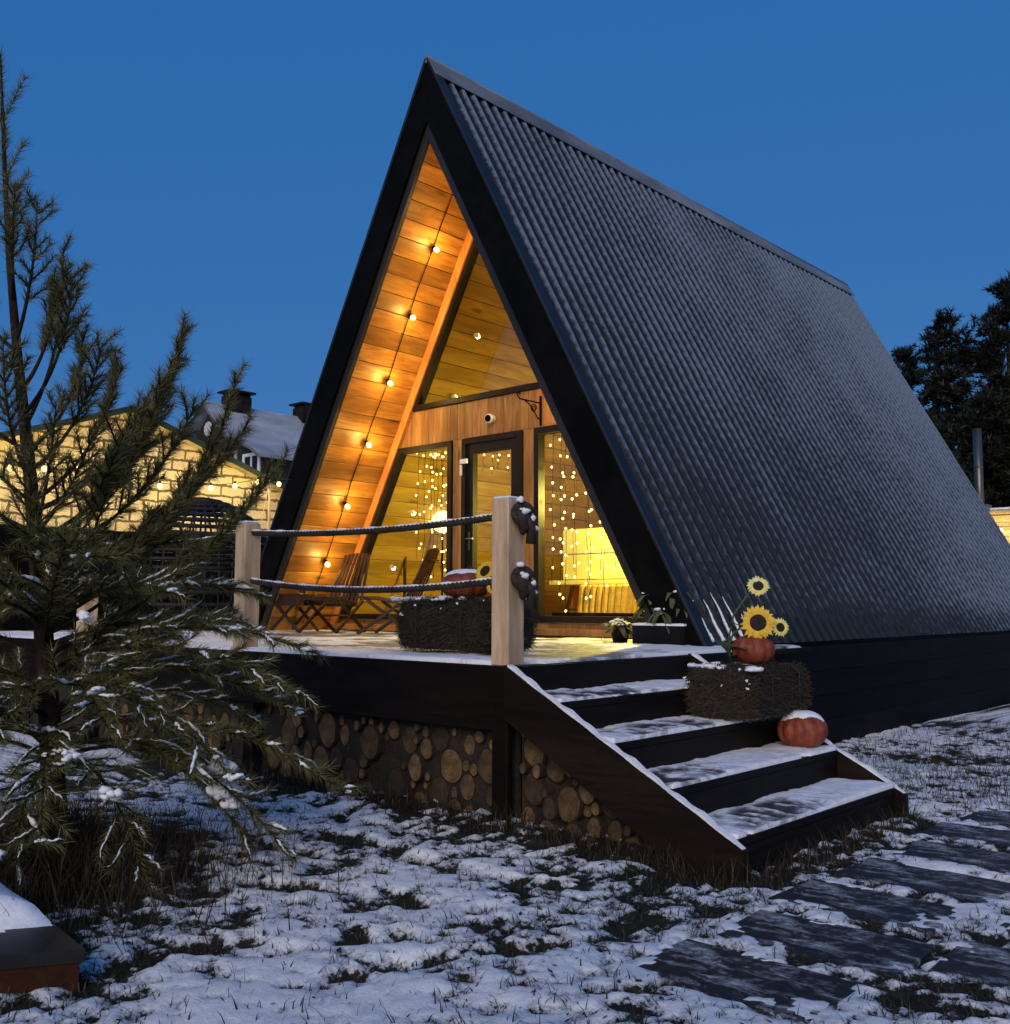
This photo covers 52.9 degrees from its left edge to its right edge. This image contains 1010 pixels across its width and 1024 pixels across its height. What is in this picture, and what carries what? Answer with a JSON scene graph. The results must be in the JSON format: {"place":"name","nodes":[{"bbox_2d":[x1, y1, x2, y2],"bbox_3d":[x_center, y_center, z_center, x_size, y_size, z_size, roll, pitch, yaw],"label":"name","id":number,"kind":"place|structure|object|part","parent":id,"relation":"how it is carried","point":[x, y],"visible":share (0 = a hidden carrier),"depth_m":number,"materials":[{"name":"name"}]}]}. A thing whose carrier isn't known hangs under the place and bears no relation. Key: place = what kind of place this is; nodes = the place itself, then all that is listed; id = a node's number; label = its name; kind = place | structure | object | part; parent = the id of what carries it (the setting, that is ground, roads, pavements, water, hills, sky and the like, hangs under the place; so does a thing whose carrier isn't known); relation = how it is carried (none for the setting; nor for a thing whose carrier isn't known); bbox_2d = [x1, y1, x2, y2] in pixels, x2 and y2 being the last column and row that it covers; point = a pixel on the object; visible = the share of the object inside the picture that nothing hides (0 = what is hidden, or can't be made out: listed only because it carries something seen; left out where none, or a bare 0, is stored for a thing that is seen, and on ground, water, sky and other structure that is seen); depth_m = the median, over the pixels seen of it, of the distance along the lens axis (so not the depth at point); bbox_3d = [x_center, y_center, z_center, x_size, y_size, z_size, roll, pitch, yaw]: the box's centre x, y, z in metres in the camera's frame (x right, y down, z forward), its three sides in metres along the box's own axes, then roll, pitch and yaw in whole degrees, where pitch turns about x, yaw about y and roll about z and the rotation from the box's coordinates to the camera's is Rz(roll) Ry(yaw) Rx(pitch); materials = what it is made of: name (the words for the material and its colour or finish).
{"place":"outdoors","nodes":[
{"label":"outdoors","id":0,"kind":"place"},
{"bbox_2d":[123,497,266,627],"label":"woven dome","id":1,"kind":"structure","parent":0,"point":[210,507],"depth_m":14.38,"materials":[{"name":"wicker"}]},
{"bbox_2d":[188,389,310,483],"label":"gambrel house","id":2,"kind":"structure","parent":0,"point":[273,431],"depth_m":45.38,"materials":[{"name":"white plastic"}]},
{"bbox_2d":[242,453,260,470],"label":"window","id":3,"kind":"structure","parent":2,"relation":"in","point":[250,459],"depth_m":42.62,"materials":[{"name":"white plastic"}]},
{"bbox_2d":[403,557,406,596],"bbox_3d":[-1.246,0.639,13.313,0.460,1.765,0.181,-5,-7,42],"label":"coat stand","id":4,"kind":"object","parent":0,"point":[404,571],"visible":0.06,"depth_m":13.25,"materials":[{"name":"brown wood"}]},
{"bbox_2d":[0,704,1009,1023],"bbox_3d":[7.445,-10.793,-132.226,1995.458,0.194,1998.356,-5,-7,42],"label":"ground","id":5,"kind":"structure","parent":0,"point":[266,982],"depth_m":3.93,"materials":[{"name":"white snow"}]},
{"bbox_2d":[0,881,84,993],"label":"timber sandbox","id":6,"kind":"object","parent":5,"relation":"on","point":[28,956],"visible":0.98,"depth_m":3.28,"materials":[{"name":"brown wood"}]},
{"bbox_2d":[0,525,262,630],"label":"board fence","id":7,"kind":"object","parent":5,"relation":"on","point":[22,623],"visible":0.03,"depth_m":14.85,"materials":[{"name":"wood"}]},
{"bbox_2d":[0,406,283,536],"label":"block outbuilding","id":8,"kind":"structure","parent":5,"relation":"on","point":[237,471],"depth_m":18.33,"materials":[{"name":"beige brick"}]},
{"bbox_2d":[100,688,243,766],"bbox_3d":[-2.677,1.815,8.393,2.365,0.660,0.304,-5,-7,42],"label":"log infill","id":9,"kind":"object","parent":5,"relation":"on","point":[204,713],"visible":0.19,"depth_m":7.92,"materials":[{"name":"brown wood"}]},
{"bbox_2d":[0,43,363,899],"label":"young pine","id":10,"kind":"object","parent":5,"relation":"on","point":[118,567],"visible":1,"depth_m":4.80,"materials":[{"name":"green plant"}]},
{"bbox_2d":[261,483,270,529],"bbox_3d":[-4.557,1.070,18.871,0.050,3.780,0.516,-2,-6,24],"label":"thin pole","id":11,"kind":"object","parent":5,"relation":"on","point":[269,502],"visible":0.09,"depth_m":19.16,"materials":[{"name":"brown wood"}]},
{"bbox_2d":[2,460,285,490],"bbox_3d":[-6.294,-0.735,17.384,0.082,0.615,7.902,-5,-7,42],"label":"light string","id":12,"kind":"object","parent":11,"relation":"hanging from","point":[159,486],"visible":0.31,"depth_m":18.38,"materials":[{"name":"glowing bulb glass"},{"name":"black rubber cable"}]},
{"bbox_2d":[264,705,521,811],"bbox_3d":[-0.803,1.652,6.680,2.337,0.644,0.305,-5,-7,42],"label":"log infill","id":13,"kind":"object","parent":5,"relation":"on","point":[375,735],"visible":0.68,"depth_m":6.40,"materials":[{"name":"cut log end-grain wood"},{"name":"dark backing"}]},
{"bbox_2d":[0,628,812,839],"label":"deck","id":14,"kind":"structure","parent":5,"relation":"on","point":[382,676],"depth_m":6.65,"materials":[{"name":"snow"},{"name":"dark stained wood"}]},
{"bbox_2d":[76,548,97,636],"bbox_3d":[-3.862,0.715,9.403,0.134,0.982,0.143,-5,-7,42],"label":"railing post","id":15,"kind":"object","parent":14,"relation":"on","point":[89,605],"depth_m":9.34,"materials":[{"name":"brown wood"}]},
{"bbox_2d":[80,532,235,547],"bbox_3d":[-2.943,0.268,8.632,2.727,0.272,0.176,-5,-7,42],"label":"rope","id":16,"kind":"object","parent":15,"relation":"attached to","point":[233,534],"visible":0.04,"depth_m":8.06,"materials":[{"name":"fabric"}]},
{"bbox_2d":[175,578,234,590],"bbox_3d":[-2.946,0.606,8.600,2.727,0.272,0.174,-5,-7,42],"label":"rope","id":17,"kind":"object","parent":15,"relation":"attached to","point":[201,588],"visible":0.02,"depth_m":8.10,"materials":[{"name":"fabric"}]},
{"bbox_2d":[233,521,260,650],"bbox_3d":[-1.946,0.560,7.652,0.134,0.982,0.143,-5,-7,42],"label":"railing post","id":18,"kind":"object","parent":14,"relation":"on","point":[247,552],"visible":0.57,"depth_m":7.61,"materials":[{"name":"brown wood"}]},
{"bbox_2d":[270,594,326,631],"bbox_3d":[-2.534,1.214,12.238,0.600,0.450,0.466,-3,-6,32],"label":"folding table","id":19,"kind":"object","parent":14,"relation":"on","point":[291,600],"visible":0.71,"depth_m":12.10,"materials":[{"name":"brown wood"}]},
{"bbox_2d":[298,553,370,633],"bbox_3d":[-1.936,0.931,11.817,0.540,0.944,0.812,-2,-6,26],"label":"slat chair","id":20,"kind":"object","parent":14,"relation":"on","point":[335,600],"visible":0.98,"depth_m":11.91,"materials":[{"name":"brown wood"}]},
{"bbox_2d":[356,548,438,634],"bbox_3d":[-1.136,0.867,11.095,0.812,0.944,0.540,-1,-5,14],"label":"slat chair","id":21,"kind":"object","parent":14,"relation":"on","point":[426,567],"visible":0.62,"depth_m":10.95,"materials":[{"name":"brown wood"}]},
{"bbox_2d":[389,593,541,654],"bbox_3d":[-0.276,0.749,6.957,1.099,0.420,0.597,-5,-7,42],"label":"straw bale","id":22,"kind":"object","parent":14,"relation":"on","point":[449,623],"visible":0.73,"depth_m":6.77,"materials":[{"name":"plant"}]},
{"bbox_2d":[440,565,487,597],"bbox_3d":[-0.265,0.480,6.988,0.358,0.226,0.358,-5,-7,42],"label":"pumpkin","id":23,"kind":"object","parent":22,"relation":"on","point":[468,573],"visible":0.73,"depth_m":6.86,"materials":[{"name":"orange plant"}]},
{"bbox_2d":[475,560,491,593],"bbox_3d":[-0.095,0.438,6.783,0.230,0.237,0.125,-1,-5,10],"label":"sunflower","id":24,"kind":"object","parent":22,"relation":"on","point":[484,569],"visible":0.6,"depth_m":6.79,"materials":[{"name":"yellow plant"}]},
{"bbox_2d":[491,496,523,665],"bbox_3d":[0.015,0.397,5.860,0.134,0.972,0.143,-5,-7,42],"label":"railing post","id":25,"kind":"object","parent":14,"relation":"on","point":[507,641],"visible":0.81,"depth_m":5.80,"materials":[{"name":"brown wood"}]},
{"bbox_2d":[250,562,538,608],"bbox_3d":[-0.879,0.501,6.705,2.829,0.268,0.175,-5,-7,42],"label":"rope","id":26,"kind":"object","parent":25,"relation":"attached to","point":[522,581],"visible":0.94,"depth_m":6.25,"materials":[{"name":"fabric"}]},
{"bbox_2d":[251,496,538,543],"bbox_3d":[-0.876,0.130,6.741,2.829,0.274,0.173,-5,-7,42],"label":"rope","id":27,"kind":"object","parent":25,"relation":"attached to","point":[522,516],"visible":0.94,"depth_m":6.29,"materials":[{"name":"fabric"}]},
{"bbox_2d":[600,618,631,642],"bbox_3d":[1.003,1.018,8.727,0.372,0.210,0.371,0,-5,7],"label":"potted plant","id":28,"kind":"object","parent":14,"relation":"on","point":[621,635],"visible":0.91,"depth_m":8.69,"materials":[{"name":"green plant"}]},
{"bbox_2d":[632,622,686,644],"bbox_3d":[1.340,1.006,8.402,0.500,0.178,0.280,-5,-7,42],"label":"planter","id":29,"kind":"object","parent":14,"relation":"on","point":[650,633],"visible":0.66,"depth_m":8.29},
{"bbox_2d":[630,590,698,633],"bbox_3d":[1.299,0.808,8.443,0.629,0.400,0.400,-5,-7,42],"label":"frosted plant","id":30,"kind":"object","parent":29,"relation":"in","point":[666,619],"visible":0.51,"depth_m":8.30,"materials":[{"name":"green plant"}]},
{"bbox_2d":[0,711,1009,1000],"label":"withered grass","id":31,"kind":"structure","parent":5,"relation":"on","point":[64,869],"depth_m":4.65,"materials":[{"name":"brown plant"}]},
{"bbox_2d":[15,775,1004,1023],"bbox_3d":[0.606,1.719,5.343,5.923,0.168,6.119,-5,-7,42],"label":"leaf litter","id":32,"kind":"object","parent":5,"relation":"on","point":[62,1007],"visible":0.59,"depth_m":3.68,"materials":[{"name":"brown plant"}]},
{"bbox_2d":[519,733,653,849],"bbox_3d":[0.607,1.493,5.394,1.196,0.714,0.298,-5,-7,42],"label":"log infill","id":33,"kind":"object","parent":5,"relation":"on","point":[576,800],"visible":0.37,"depth_m":5.50,"materials":[{"name":"brown wood"}]},
{"bbox_2d":[259,55,1009,742],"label":"frame house","id":34,"kind":"structure","parent":5,"relation":"on","point":[729,409],"depth_m":11.54,"materials":[{"name":"black paint"}]},
{"bbox_2d":[302,194,452,623],"bbox_3d":[-1.514,-1.156,11.862,2.660,4.936,0.064,-5,-7,42],"label":"light string","id":35,"kind":"object","parent":34,"relation":"hanging from","point":[367,443],"visible":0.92,"depth_m":11.79,"materials":[{"name":"glowing bulb glass"},{"name":"black rubber cable"}]},
{"bbox_2d":[338,441,452,619],"bbox_3d":[-1.326,0.267,12.241,2.014,2.052,0.103,-5,-7,42],"label":"window","id":36,"kind":"structure","parent":34,"relation":"in","point":[401,454],"depth_m":12.23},
{"bbox_2d":[415,449,446,578],"bbox_3d":[-0.755,0.141,12.055,0.787,1.893,0.153,-5,-7,42],"label":"light curtain","id":37,"kind":"object","parent":34,"relation":"hanging from","point":[433,516],"visible":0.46,"depth_m":12.22,"materials":[{"name":"yellow glass"}]},
{"bbox_2d":[432,511,446,595],"bbox_3d":[-0.818,0.753,13.222,0.288,1.545,0.288,-5,-7,42],"label":"globe lamp","id":38,"kind":"object","parent":34,"relation":"on","point":[444,516],"visible":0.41,"depth_m":13.20,"materials":[{"name":"glass"}]},
{"bbox_2d":[412,240,539,411],"bbox_3d":[-0.127,-2.471,11.393,2.580,2.398,0.103,-5,-7,42],"label":"window","id":39,"kind":"structure","parent":34,"relation":"in","point":[420,404],"depth_m":11.77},
{"bbox_2d":[484,414,495,422],"bbox_3d":[-0.162,-1.027,11.184,0.107,0.106,0.120,-5,-7,42],"label":"security camera","id":40,"kind":"object","parent":34,"relation":"attached to","point":[489,418],"visible":1,"depth_m":11.14,"materials":[{"name":"white plastic"}]},
{"bbox_2d":[460,430,523,598],"bbox_3d":[-0.144,0.239,11.117,0.908,2.180,0.159,-5,-7,42],"label":"door","id":41,"kind":"structure","parent":34,"relation":"in","point":[513,441],"depth_m":11.33,"materials":[{"name":"metal"}]},
{"bbox_2d":[482,450,509,471],"bbox_3d":[-0.117,-0.624,12.440,0.447,0.298,0.140,-4,-6,35],"label":"light curtain","id":42,"kind":"object","parent":34,"relation":"hanging from","point":[497,461],"visible":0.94,"depth_m":12.43,"materials":[{"name":"yellow glass"}]},
{"bbox_2d":[517,391,541,425],"bbox_3d":[0.251,-1.086,10.618,0.030,0.320,0.386,-5,-7,42],"label":"hanging bracket","id":43,"kind":"object","parent":34,"relation":"attached to","point":[540,410],"visible":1,"depth_m":10.72,"materials":[{"name":"black metal"}]},
{"bbox_2d":[565,585,577,611],"bbox_3d":[0.851,1.138,11.947,0.501,0.563,0.035,-5,-7,42],"label":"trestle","id":44,"kind":"object","parent":34,"relation":"on","point":[567,608],"visible":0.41,"depth_m":12.02,"materials":[{"name":"brown wood"}]},
{"bbox_2d":[547,433,615,613],"bbox_3d":[0.906,0.087,10.572,1.212,1.946,0.145,-5,-7,42],"label":"light curtain","id":45,"kind":"object","parent":34,"relation":"hanging from","point":[586,551],"visible":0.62,"depth_m":10.76,"materials":[{"name":"glowing warm bulbs"},{"name":"dark wire"}]},
{"bbox_2d":[549,528,627,611],"bbox_3d":[1.297,0.799,11.930,1.550,1.230,0.570,-5,-7,42],"label":"table","id":46,"kind":"object","parent":34,"relation":"on","point":[616,576],"visible":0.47,"depth_m":12.03,"materials":[{"name":"brown wood"}]},
{"bbox_3d":[0.963,0.350,12.080,0.690,0.290,0.018,-5,-7,42],"label":"cabinet door","id":47,"kind":"part","parent":46,"relation":"part of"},
{"bbox_3d":[0.963,0.651,12.053,0.690,0.295,0.018,-5,-7,42],"label":"cabinet door","id":48,"kind":"part","parent":46,"relation":"part of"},
{"bbox_3d":[1.478,0.609,11.582,0.690,0.295,0.018,-5,-7,42],"label":"cabinet door","id":49,"kind":"part","parent":46,"relation":"part of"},
{"bbox_2d":[534,425,645,623],"bbox_3d":[1.068,0.074,10.053,1.986,2.052,0.103,-5,-7,42],"label":"window","id":50,"kind":"structure","parent":34,"relation":"in","point":[539,432],"depth_m":10.65,"materials":[{"name":"black metal"}]},
{"bbox_2d":[552,584,642,623],"bbox_3d":[1.205,1.043,10.943,1.358,0.543,0.611,-5,-7,42],"label":"sofa","id":51,"kind":"object","parent":34,"relation":"on","point":[617,600],"visible":0.45,"depth_m":11.20,"materials":[{"name":"yellow fabric"}]},
{"bbox_2d":[503,653,908,880],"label":"stairs","id":52,"kind":"structure","parent":5,"relation":"on","point":[636,747],"depth_m":5.52,"materials":[{"name":"black wood"}]},
{"bbox_2d":[682,658,814,722],"bbox_3d":[1.532,1.094,6.361,0.608,0.369,0.886,-5,-7,42],"label":"straw bale","id":53,"kind":"object","parent":52,"relation":"on","point":[738,690],"visible":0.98,"depth_m":6.12,"materials":[{"name":"plant"}]},
{"bbox_2d":[714,575,788,663],"bbox_3d":[1.529,0.674,6.361,0.467,0.561,0.318,-2,-6,21],"label":"sunflower spray","id":54,"kind":"object","parent":53,"relation":"on","point":[759,622],"visible":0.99,"depth_m":6.34,"materials":[{"name":"yellow plant"}]},
{"bbox_2d":[732,636,774,663],"bbox_3d":[1.563,0.847,6.387,0.268,0.215,0.268,-5,-7,42],"label":"pumpkin","id":55,"kind":"object","parent":53,"relation":"on","point":[760,650],"visible":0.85,"depth_m":6.29,"materials":[{"name":"orange plant"}]},
{"bbox_2d":[777,706,827,747],"bbox_3d":[1.846,1.330,6.305,0.308,0.252,0.308,-5,-7,42],"label":"pumpkin","id":56,"kind":"object","parent":52,"relation":"on","point":[804,727],"visible":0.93,"depth_m":6.20,"materials":[{"name":"orange plant"}]},
{"bbox_2d":[631,939,863,1023],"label":"paving slab","id":57,"kind":"structure","parent":5,"relation":"on","point":[714,971],"depth_m":3.38,"materials":[{"name":"grey stone"}]},
{"bbox_2d":[717,909,935,980],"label":"paving slab","id":58,"kind":"structure","parent":5,"relation":"on","point":[869,951],"depth_m":3.73,"materials":[{"name":"grey stone"}]},
{"bbox_2d":[769,879,955,937],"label":"paving slab","id":59,"kind":"structure","parent":5,"relation":"on","point":[874,907],"depth_m":4.22,"materials":[{"name":"grey stone"}]},
{"bbox_2d":[890,343,949,443],"bbox_3d":[14.184,-0.750,35.438,4.747,10.716,4.503,3,-6,-29],"label":"pine tree","id":60,"kind":"object","parent":5,"relation":"on","point":[905,355],"visible":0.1,"depth_m":35.32,"materials":[{"name":"green plant"}]},
{"bbox_2d":[833,858,1009,902],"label":"paving slab","id":61,"kind":"structure","parent":5,"relation":"on","point":[875,870],"depth_m":4.60,"materials":[{"name":"grey stone"}]},
{"bbox_2d":[929,412,967,461],"bbox_3d":[12.997,0.541,30.030,4.796,7.158,4.516,-5,-7,42],"label":"pine tree","id":62,"kind":"object","parent":5,"relation":"on","point":[939,431],"visible":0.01,"depth_m":30.29,"materials":[{"name":"green plant"}]},
{"bbox_2d":[893,840,1009,872],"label":"paving slab","id":63,"kind":"structure","parent":5,"relation":"on","point":[996,860],"depth_m":5.07,"materials":[{"name":"grey stone"}]},
{"bbox_2d":[912,306,1009,486],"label":"pine tree","id":64,"kind":"object","parent":5,"relation":"on","point":[939,388],"visible":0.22,"depth_m":34.27,"materials":[{"name":"green plant"}]},
{"bbox_2d":[921,822,1009,848],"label":"paving slab","id":65,"kind":"structure","parent":5,"relation":"on","point":[954,831],"depth_m":5.54,"materials":[{"name":"grey stone"}]},
{"bbox_2d":[928,940,1009,987],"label":"paving slab","id":66,"kind":"structure","parent":5,"relation":"on","point":[988,964],"depth_m":3.51,"materials":[{"name":"grey stone"}]},
{"bbox_2d":[952,448,987,500],"bbox_3d":[12.250,0.984,28.521,4.456,5.997,3.993,-1,-5,11],"label":"pine tree","id":67,"kind":"object","parent":5,"relation":"on","point":[969,472],"visible":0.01,"depth_m":28.64,"materials":[{"name":"green plant"}]},
{"bbox_2d":[931,383,1009,507],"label":"pine tree","id":68,"kind":"object","parent":5,"relation":"on","point":[991,415],"visible":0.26,"depth_m":29.28,"materials":[{"name":"green plant"}]},
{"bbox_2d":[940,270,1009,489],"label":"pine tree","id":69,"kind":"object","parent":5,"relation":"on","point":[990,354],"visible":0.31,"depth_m":34.24,"materials":[{"name":"green plant"}]},
{"bbox_2d":[960,808,1009,828],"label":"paving slab","id":70,"kind":"structure","parent":5,"relation":"on","point":[999,818],"depth_m":5.95,"materials":[{"name":"grey stone"}]},
{"bbox_2d":[984,388,1009,507],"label":"pine tree","id":71,"kind":"object","parent":5,"relation":"on","point":[1004,502],"visible":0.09,"depth_m":29.20,"materials":[{"name":"green plant"}]},
{"bbox_2d":[1000,922,1009,935],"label":"paving slab","id":72,"kind":"structure","parent":5,"relation":"on","point":[1005,924],"depth_m":3.94,"materials":[{"name":"grey stone"}]},
{"bbox_2d":[0,0,1009,448],"label":"sky","id":73,"kind":"structure","parent":0,"point":[227,162],"materials":[{"name":"blue"}]},
{"bbox_2d":[970,421,1009,543],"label":"bath house","id":74,"kind":"structure","parent":0,"point":[1001,516],"depth_m":21.85,"materials":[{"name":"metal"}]}
]}

